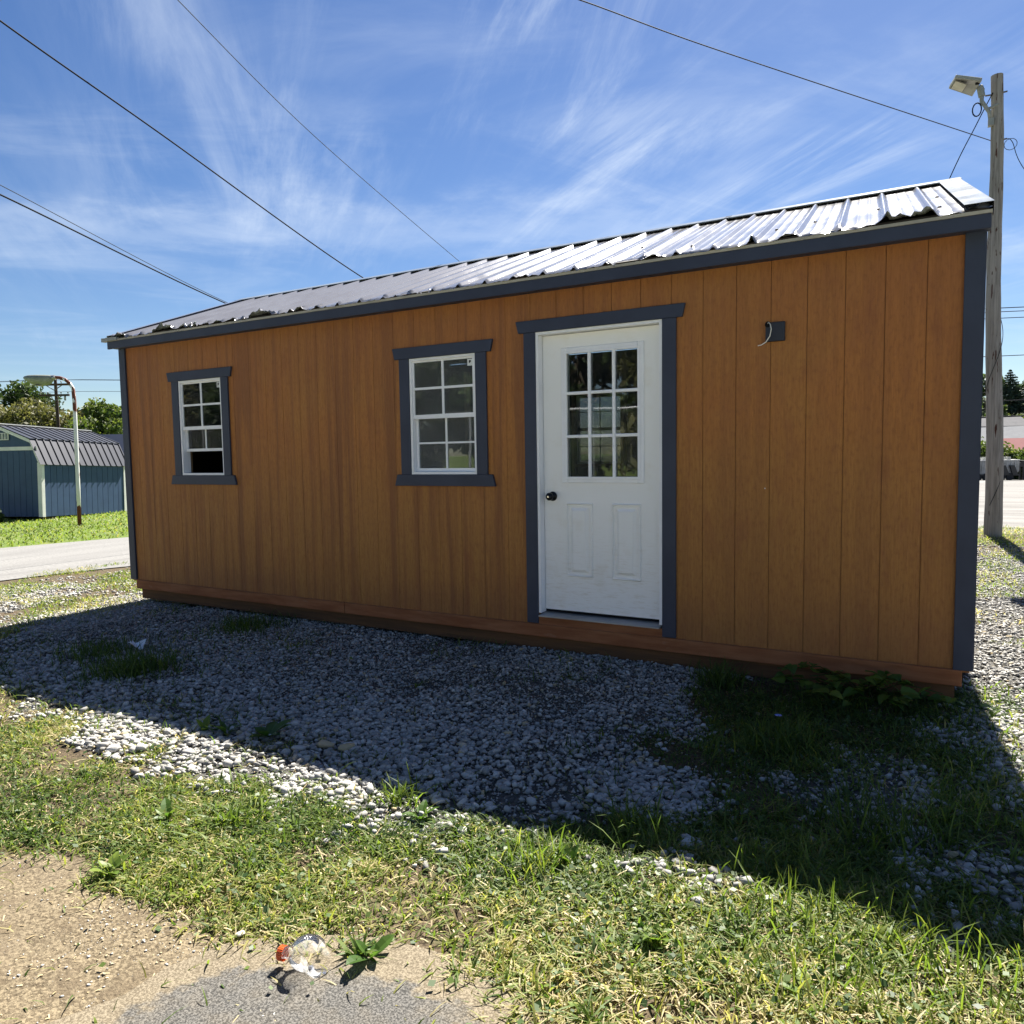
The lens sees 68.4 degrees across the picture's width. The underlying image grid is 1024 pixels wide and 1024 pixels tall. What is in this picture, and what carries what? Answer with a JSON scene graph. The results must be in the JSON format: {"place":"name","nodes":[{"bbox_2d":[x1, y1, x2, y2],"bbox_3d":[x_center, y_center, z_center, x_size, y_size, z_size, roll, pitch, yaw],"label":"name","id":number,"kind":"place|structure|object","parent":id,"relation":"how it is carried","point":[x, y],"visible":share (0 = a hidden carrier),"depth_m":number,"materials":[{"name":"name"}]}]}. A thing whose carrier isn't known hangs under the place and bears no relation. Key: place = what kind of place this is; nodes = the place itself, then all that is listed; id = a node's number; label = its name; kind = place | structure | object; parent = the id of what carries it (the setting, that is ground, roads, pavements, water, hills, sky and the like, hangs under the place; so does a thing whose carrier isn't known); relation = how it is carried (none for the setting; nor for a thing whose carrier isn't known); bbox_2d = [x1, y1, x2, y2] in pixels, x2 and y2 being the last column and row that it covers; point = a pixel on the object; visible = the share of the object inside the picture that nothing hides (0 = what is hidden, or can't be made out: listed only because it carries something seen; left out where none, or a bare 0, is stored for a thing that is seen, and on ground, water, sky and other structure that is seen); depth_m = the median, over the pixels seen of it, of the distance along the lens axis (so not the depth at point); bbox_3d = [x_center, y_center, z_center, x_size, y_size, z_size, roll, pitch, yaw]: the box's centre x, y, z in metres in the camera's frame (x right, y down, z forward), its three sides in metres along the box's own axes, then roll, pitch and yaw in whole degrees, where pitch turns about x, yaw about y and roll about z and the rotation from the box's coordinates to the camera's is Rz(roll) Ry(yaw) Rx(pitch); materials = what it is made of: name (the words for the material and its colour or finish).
{"place":"outdoors","nodes":[
{"label":"outdoors","id":0,"kind":"place"},
{"bbox_2d":[0,510,127,546],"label":"lawn","id":1,"kind":"structure","parent":0,"point":[62,528],"depth_m":17.61,"materials":[{"name":"green plant"}]},
{"bbox_2d":[47,934,559,1023],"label":"pavement","id":2,"kind":"structure","parent":0,"point":[151,1000],"depth_m":2.01,"materials":[{"name":"concrete"}]},
{"bbox_2d":[276,934,325,978],"bbox_3d":[-0.584,1.228,2.104,0.149,0.098,0.099,2,5,30],"label":"broken bottle","id":3,"kind":"object","parent":2,"relation":"on","point":[282,952],"visible":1,"depth_m":2.11,"materials":[{"name":"clear glass"}]},
{"bbox_2d":[334,928,387,962],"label":"broadleaf weed","id":4,"kind":"object","parent":2,"relation":"on","point":[355,950],"visible":0.66,"depth_m":2.16,"materials":[{"name":"green plant"}]},
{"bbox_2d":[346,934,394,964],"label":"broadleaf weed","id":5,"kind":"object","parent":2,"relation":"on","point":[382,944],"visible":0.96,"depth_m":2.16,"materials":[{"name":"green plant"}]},
{"bbox_2d":[0,479,1012,580],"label":"road","id":6,"kind":"structure","parent":0,"point":[21,562],"depth_m":12.28,"materials":[{"name":"grey asphalt"}]},
{"bbox_2d":[980,457,1023,479],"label":"stock trailer","id":7,"kind":"object","parent":6,"relation":"on","point":[1012,467],"visible":0.25,"depth_m":74.08,"materials":[{"name":"metal"}]},
{"bbox_2d":[0,480,1023,1023],"bbox_3d":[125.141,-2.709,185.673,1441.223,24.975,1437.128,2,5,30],"label":"ground","id":8,"kind":"structure","parent":0,"point":[36,918],"depth_m":2.76,"materials":[{"name":"soil"}]},
{"bbox_2d":[0,509,4,521],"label":"shrub","id":9,"kind":"object","parent":8,"relation":"on","point":[2,516],"visible":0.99,"depth_m":19.61,"materials":[{"name":"green plant"}]},
{"bbox_2d":[0,379,63,408],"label":"broadleaf tree","id":10,"kind":"object","parent":8,"relation":"on","point":[25,389],"visible":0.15,"depth_m":54.88,"materials":[{"name":"green plant"}]},
{"bbox_2d":[0,396,72,426],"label":"broadleaf tree","id":11,"kind":"object","parent":8,"relation":"on","point":[31,414],"visible":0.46,"depth_m":48.44,"materials":[{"name":"green plant"}]},
{"bbox_2d":[23,375,81,525],"bbox_3d":[-11.268,-1.496,18.538,1.336,3.748,0.299,0,4,6],"label":"street lamp","id":12,"kind":"object","parent":8,"relation":"on","point":[40,380],"visible":0.97,"depth_m":18.43,"materials":[{"name":"white metal"}]},
{"bbox_2d":[39,379,69,427],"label":"utility pole","id":13,"kind":"object","parent":8,"relation":"on","point":[55,384],"visible":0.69,"depth_m":44.83,"materials":[{"name":"brown wood"}]},
{"bbox_2d":[7,379,112,381],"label":"power line","id":14,"kind":"object","parent":13,"relation":"attached to","point":[78,379],"visible":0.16,"depth_m":44.74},
{"bbox_2d":[9,391,120,393],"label":"power line","id":15,"kind":"object","parent":13,"relation":"attached to","point":[76,391],"visible":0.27,"depth_m":44.80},
{"bbox_2d":[0,423,126,518],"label":"lofted barn","id":16,"kind":"structure","parent":8,"relation":"on","point":[37,473],"depth_m":21.08,"materials":[{"name":"blue wood"}]},
{"bbox_2d":[60,407,94,427],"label":"broadleaf tree","id":17,"kind":"object","parent":8,"relation":"on","point":[64,421],"visible":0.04,"depth_m":49.44,"materials":[{"name":"green plant"}]},
{"bbox_2d":[64,397,122,434],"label":"broadleaf tree","id":18,"kind":"object","parent":8,"relation":"on","point":[108,418],"visible":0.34,"depth_m":43.84,"materials":[{"name":"green plant"}]},
{"bbox_2d":[24,631,170,664],"bbox_3d":[-3.018,1.001,5.608,0.899,0.132,0.971,2,5,30],"label":"grass tuft","id":19,"kind":"object","parent":8,"relation":"on","point":[94,652],"visible":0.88,"depth_m":5.59,"materials":[{"name":"green plant"}]},
{"bbox_2d":[89,851,129,873],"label":"broadleaf weed","id":20,"kind":"object","parent":8,"relation":"on","point":[117,861],"visible":0.88,"depth_m":2.62,"materials":[{"name":"green plant"}]},
{"bbox_2d":[100,434,123,452],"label":"garden shed","id":21,"kind":"structure","parent":8,"relation":"on","point":[118,438],"depth_m":30.09,"materials":[{"name":"grey metal"}]},
{"bbox_2d":[106,744,120,751],"bbox_3d":[-1.919,1.137,3.628,0.064,0.034,0.058,-2,5,-15],"label":"rock","id":22,"kind":"object","parent":8,"relation":"on","point":[113,747],"visible":1,"depth_m":3.61,"materials":[{"name":"stone"}]},
{"bbox_2d":[28,639,216,689],"bbox_3d":[-2.523,1.001,5.091,1.011,0.193,1.098,2,5,30],"label":"grass tuft","id":23,"kind":"object","parent":8,"relation":"on","point":[136,667],"visible":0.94,"depth_m":5.03,"materials":[{"name":"green plant"}]},
{"bbox_2d":[153,798,181,818],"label":"broadleaf weed","id":24,"kind":"object","parent":8,"relation":"on","point":[165,802],"visible":0.9,"depth_m":2.98,"materials":[{"name":"green plant"}]},
{"bbox_2d":[191,715,217,733],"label":"broadleaf weed","id":25,"kind":"object","parent":8,"relation":"on","point":[203,724],"visible":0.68,"depth_m":3.92,"materials":[{"name":"green plant"}]},
{"bbox_2d":[210,720,240,735],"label":"broadleaf weed","id":26,"kind":"object","parent":8,"relation":"on","point":[223,727],"visible":1,"depth_m":3.89,"materials":[{"name":"green plant"}]},
{"bbox_2d":[184,796,267,835],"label":"grass tuft","id":27,"kind":"object","parent":8,"relation":"on","point":[236,818],"visible":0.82,"depth_m":2.90,"materials":[{"name":"green plant"}]},
{"bbox_2d":[235,930,244,936],"bbox_3d":[-0.815,1.265,2.256,0.026,0.015,0.031,2,5,30],"label":"rock","id":28,"kind":"object","parent":8,"relation":"on","point":[239,933],"visible":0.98,"depth_m":2.25,"materials":[{"name":"stone"}]},
{"bbox_2d":[192,607,307,641],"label":"grass tuft","id":29,"kind":"object","parent":8,"relation":"on","point":[246,625],"visible":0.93,"depth_m":6.28,"materials":[{"name":"green plant"}]},
{"bbox_2d":[291,745,306,750],"bbox_3d":[-1.030,1.136,3.629,0.075,0.024,0.049,0,4,8],"label":"rock","id":30,"kind":"object","parent":8,"relation":"on","point":[299,747],"visible":0.94,"depth_m":3.61,"materials":[{"name":"stone"}]},
{"bbox_2d":[357,762,442,807],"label":"grass tuft","id":31,"kind":"object","parent":8,"relation":"on","point":[402,793],"visible":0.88,"depth_m":3.11,"materials":[{"name":"green plant"}]},
{"bbox_2d":[402,799,437,822],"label":"broadleaf weed","id":32,"kind":"object","parent":8,"relation":"on","point":[423,805],"visible":0.95,"depth_m":2.98,"materials":[{"name":"green plant"}]},
{"bbox_2d":[0,525,1023,1023],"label":"grass","id":33,"kind":"structure","parent":8,"relation":"on","point":[244,915],"depth_m":2.58,"materials":[{"name":"green plant"}]},
{"bbox_2d":[0,540,1023,1023],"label":"gravel","id":34,"kind":"structure","parent":8,"relation":"on","point":[386,734],"depth_m":4.05,"materials":[{"name":"grey gravel"}]},
{"bbox_2d":[129,639,145,649],"bbox_3d":[-2.810,0.991,5.653,0.114,0.069,0.086,10,23,-5],"label":"paper scrap","id":35,"kind":"object","parent":34,"relation":"on","point":[138,643],"visible":0.91,"depth_m":5.67,"materials":[{"name":"white paper"}]},
{"bbox_2d":[135,743,145,750],"bbox_3d":[-1.795,1.137,3.639,0.054,0.036,0.048,2,5,30],"label":"rock","id":36,"kind":"object","parent":34,"relation":"on","point":[140,746],"visible":1,"depth_m":3.63,"materials":[{"name":"stone"}]},
{"bbox_2d":[249,719,291,739],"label":"broadleaf weed","id":37,"kind":"object","parent":34,"relation":"on","point":[272,728],"visible":0.98,"depth_m":3.83,"materials":[{"name":"green plant"}]},
{"bbox_2d":[316,739,334,748],"bbox_3d":[-0.907,1.130,3.662,0.094,0.036,0.067,2,5,30],"label":"rock","id":38,"kind":"object","parent":34,"relation":"on","point":[322,743],"visible":0.99,"depth_m":3.64,"materials":[{"name":"stone"}]},
{"bbox_2d":[338,743,354,751],"bbox_3d":[-0.799,1.134,3.633,0.086,0.032,0.049,-4,5,-33],"label":"rock","id":39,"kind":"object","parent":34,"relation":"on","point":[344,747],"visible":0.97,"depth_m":3.62,"materials":[{"name":"stone"}]},
{"bbox_2d":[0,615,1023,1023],"bbox_3d":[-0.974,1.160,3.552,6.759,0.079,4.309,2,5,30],"label":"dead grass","id":40,"kind":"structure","parent":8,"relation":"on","point":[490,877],"depth_m":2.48,"materials":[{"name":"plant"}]},
{"bbox_2d":[483,817,596,896],"bbox_3d":[0.095,1.163,2.624,0.278,0.155,0.389,3,6,40],"label":"grass tuft","id":41,"kind":"object","parent":8,"relation":"on","point":[539,861],"visible":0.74,"depth_m":2.59,"materials":[{"name":"green plant"}]},
{"bbox_2d":[101,177,994,698],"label":"storage shed","id":42,"kind":"structure","parent":8,"relation":"on","point":[757,447],"depth_m":5.15,"materials":[{"name":"brown wood"}]},
{"bbox_2d":[166,366,237,484],"bbox_3d":[-2.894,-0.793,7.082,0.916,1.067,0.098,2,5,30],"label":"window","id":43,"kind":"structure","parent":42,"relation":"in","point":[197,409],"depth_m":7.07,"materials":[{"name":"white plastic"}]},
{"bbox_2d":[392,339,495,486],"bbox_3d":[-0.507,-0.730,5.718,0.922,1.063,0.098,2,5,30],"label":"window","id":44,"kind":"structure","parent":42,"relation":"in","point":[426,373],"depth_m":5.74,"materials":[{"name":"white plastic"}]},
{"bbox_2d":[576,394,620,463],"bbox_3d":[1.049,-0.985,8.967,0.585,0.810,0.055,2,5,30],"label":"rear window","id":45,"kind":"structure","parent":42,"relation":"in","point":[601,404],"depth_m":8.98,"materials":[{"name":"clear glass"}]},
{"bbox_2d":[515,303,685,637],"bbox_3d":[0.602,-0.260,5.144,1.218,2.143,0.170,2,5,30],"label":"door","id":46,"kind":"structure","parent":42,"relation":"in","point":[601,551],"depth_m":5.15,"materials":[{"name":"metal"}]},
{"bbox_2d":[552,842,587,870],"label":"broadleaf weed","id":47,"kind":"object","parent":8,"relation":"on","point":[573,852],"visible":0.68,"depth_m":2.63,"materials":[{"name":"green plant"}]},
{"bbox_2d":[569,779,685,855],"bbox_3d":[0.448,1.132,2.823,0.437,0.148,0.468,-3,5,-23],"label":"grass tuft","id":48,"kind":"object","parent":8,"relation":"on","point":[635,814],"visible":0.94,"depth_m":2.80,"materials":[{"name":"green plant"}]},
{"bbox_2d":[636,923,673,946],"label":"broadleaf weed","id":49,"kind":"object","parent":8,"relation":"on","point":[656,925],"visible":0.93,"depth_m":2.20,"materials":[{"name":"green plant"}]},
{"bbox_2d":[682,655,761,694],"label":"grass tuft","id":50,"kind":"object","parent":8,"relation":"on","point":[720,677],"visible":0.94,"depth_m":4.55,"materials":[{"name":"green plant"}]},
{"bbox_2d":[727,701,839,765],"bbox_3d":[1.300,1.060,3.567,0.508,0.183,0.544,-2,5,-17],"label":"grass tuft","id":51,"kind":"object","parent":8,"relation":"on","point":[783,739],"visible":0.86,"depth_m":3.61,"materials":[{"name":"green plant"}]},
{"bbox_2d":[779,967,832,1017],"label":"broadleaf weed","id":52,"kind":"object","parent":8,"relation":"on","point":[788,985],"visible":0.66,"depth_m":1.96,"materials":[{"name":"green plant"}]},
{"bbox_2d":[677,819,959,985],"bbox_3d":[0.918,1.169,2.352,0.774,0.136,0.796,0,5,14],"label":"grass tuft","id":53,"kind":"object","parent":8,"relation":"on","point":[789,899],"visible":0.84,"depth_m":2.33,"materials":[{"name":"green plant"}]},
{"bbox_2d":[771,661,1000,717],"bbox_3d":[1.986,0.969,4.083,0.977,0.216,0.662,-1,4,-1],"label":"vine plant","id":54,"kind":"object","parent":8,"relation":"on","point":[877,679],"visible":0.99,"depth_m":4.10,"materials":[{"name":"green plant"}]},
{"bbox_2d":[789,758,1000,864],"bbox_3d":[1.377,1.092,2.753,0.691,0.218,0.650,0,4,11],"label":"grass tuft","id":55,"kind":"object","parent":8,"relation":"on","point":[885,814],"visible":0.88,"depth_m":2.73,"materials":[{"name":"green plant"}]},
{"bbox_2d":[811,860,1023,1023],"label":"grass tuft","id":56,"kind":"object","parent":8,"relation":"on","point":[931,952],"visible":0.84,"depth_m":2.07,"materials":[{"name":"green plant"}]},
{"bbox_2d":[949,73,1007,536],"bbox_3d":[7.322,-3.055,11.895,0.886,7.392,0.439,0,5,14],"label":"light pole","id":57,"kind":"object","parent":8,"relation":"on","point":[994,466],"visible":0.95,"depth_m":11.75,"materials":[{"name":"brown wood"}]},
{"bbox_2d":[579,0,990,140],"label":"overhead cable","id":58,"kind":"object","parent":57,"relation":"attached to","point":[771,67],"visible":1,"depth_m":9.62,"materials":[{"name":"black rubber"}]},
{"bbox_2d":[949,92,992,178],"bbox_3d":[6.431,-3.055,12.227,2.210,6.872,0.079,0,5,17],"label":"guy wire","id":59,"kind":"object","parent":57,"relation":"attached to","point":[970,136],"visible":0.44,"depth_m":11.80,"materials":[{"name":"grey metal"}]},
{"bbox_2d":[1007,138,1023,168],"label":"service wire","id":60,"kind":"object","parent":57,"relation":"attached to","point":[1015,152],"visible":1,"depth_m":11.59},
{"bbox_2d":[980,436,985,479],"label":"bush","id":61,"kind":"object","parent":8,"relation":"on","point":[983,450],"visible":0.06,"depth_m":79.20,"materials":[{"name":"green plant"}]},
{"bbox_2d":[981,426,1023,441],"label":"house","id":62,"kind":"structure","parent":8,"relation":"on","point":[1013,431],"depth_m":99.79,"materials":[{"name":"white"}]},
{"bbox_2d":[1003,438,1023,451],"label":"house","id":63,"kind":"structure","parent":8,"relation":"on","point":[1017,442],"depth_m":89.95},
{"bbox_2d":[1003,441,1023,457],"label":"bush","id":64,"kind":"object","parent":8,"relation":"on","point":[1008,450],"visible":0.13,"depth_m":79.22,"materials":[{"name":"green plant"}]},
{"bbox_2d":[1007,451,1023,479],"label":"bush","id":65,"kind":"object","parent":8,"relation":"on","point":[1020,458],"visible":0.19,"depth_m":78.06,"materials":[{"name":"green plant"}]},
{"bbox_2d":[1015,447,1023,456],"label":"bush","id":66,"kind":"object","parent":8,"relation":"on","point":[1022,450],"visible":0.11,"depth_m":80.18,"materials":[{"name":"green plant"}]},
{"bbox_3d":[1.287,-2.721,24.140,0.228,5.150,0.240,2,5,30],"label":"service pole","id":67,"kind":"object","parent":8,"relation":"on","visible":0},
{"bbox_2d":[0,185,227,302],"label":"overhead cable","id":68,"kind":"object","parent":67,"relation":"attached to","point":[104,240],"visible":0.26,"depth_m":17.65,"materials":[{"name":"black rubber"}]},
{"bbox_2d":[0,20,363,277],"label":"overhead cable","id":69,"kind":"object","parent":67,"relation":"attached to","point":[30,42],"visible":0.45,"depth_m":13.53,"materials":[{"name":"black rubber"}]},
{"bbox_2d":[0,194,466,363],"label":"overhead cable","id":70,"kind":"object","parent":67,"relation":"attached to","point":[111,248],"visible":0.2,"depth_m":17.66,"materials":[{"name":"black rubber"}]},
{"bbox_3d":[1.002,-3.853,28.830,0.228,6.700,0.240,2,5,30],"label":"service pole","id":71,"kind":"object","parent":8,"relation":"on","visible":0},
{"bbox_2d":[178,0,459,261],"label":"overhead cable","id":72,"kind":"object","parent":71,"relation":"attached to","point":[300,123],"visible":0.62,"depth_m":18.09,"materials":[{"name":"black rubber"}]},
{"bbox_2d":[0,0,1023,426],"label":"sky","id":73,"kind":"structure","parent":0,"point":[496,127],"materials":[{"name":"blue"}]},
{"bbox_2d":[982,398,1023,416],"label":"hill","id":74,"kind":"structure","parent":0,"point":[984,411],"depth_m":134.55,"materials":[{"name":"green plant"}]},
{"bbox_2d":[982,374,985,408],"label":"hillside tree","id":75,"kind":"object","parent":74,"relation":"on","point":[984,390],"visible":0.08,"depth_m":137.16,"materials":[{"name":"green plant"}]},
{"bbox_2d":[982,373,1005,396],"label":"hillside tree","id":76,"kind":"object","parent":74,"relation":"on","point":[1003,380],"visible":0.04,"depth_m":141.82,"materials":[{"name":"green plant"}]},
{"bbox_2d":[982,405,1009,416],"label":"hillside tree","id":77,"kind":"object","parent":74,"relation":"on","point":[1005,407],"visible":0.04,"depth_m":125.44,"materials":[{"name":"green plant"}]},
{"bbox_2d":[981,417,1023,426],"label":"house","id":78,"kind":"structure","parent":74,"relation":"on","point":[1013,421],"depth_m":109.99,"materials":[{"name":"white"}]},
{"bbox_2d":[982,369,1023,415],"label":"conifer tree","id":79,"kind":"object","parent":74,"relation":"on","point":[1009,388],"visible":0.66,"depth_m":129.22,"materials":[{"name":"green plant"}]},
{"bbox_2d":[1012,381,1023,403],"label":"hillside tree","id":80,"kind":"object","parent":74,"relation":"on","point":[1021,385],"visible":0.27,"depth_m":130.58,"materials":[{"name":"green plant"}]},
{"bbox_2d":[982,415,1023,417],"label":"power line","id":81,"kind":"object","parent":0,"point":[1011,416],"visible":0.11,"depth_m":56.91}
]}

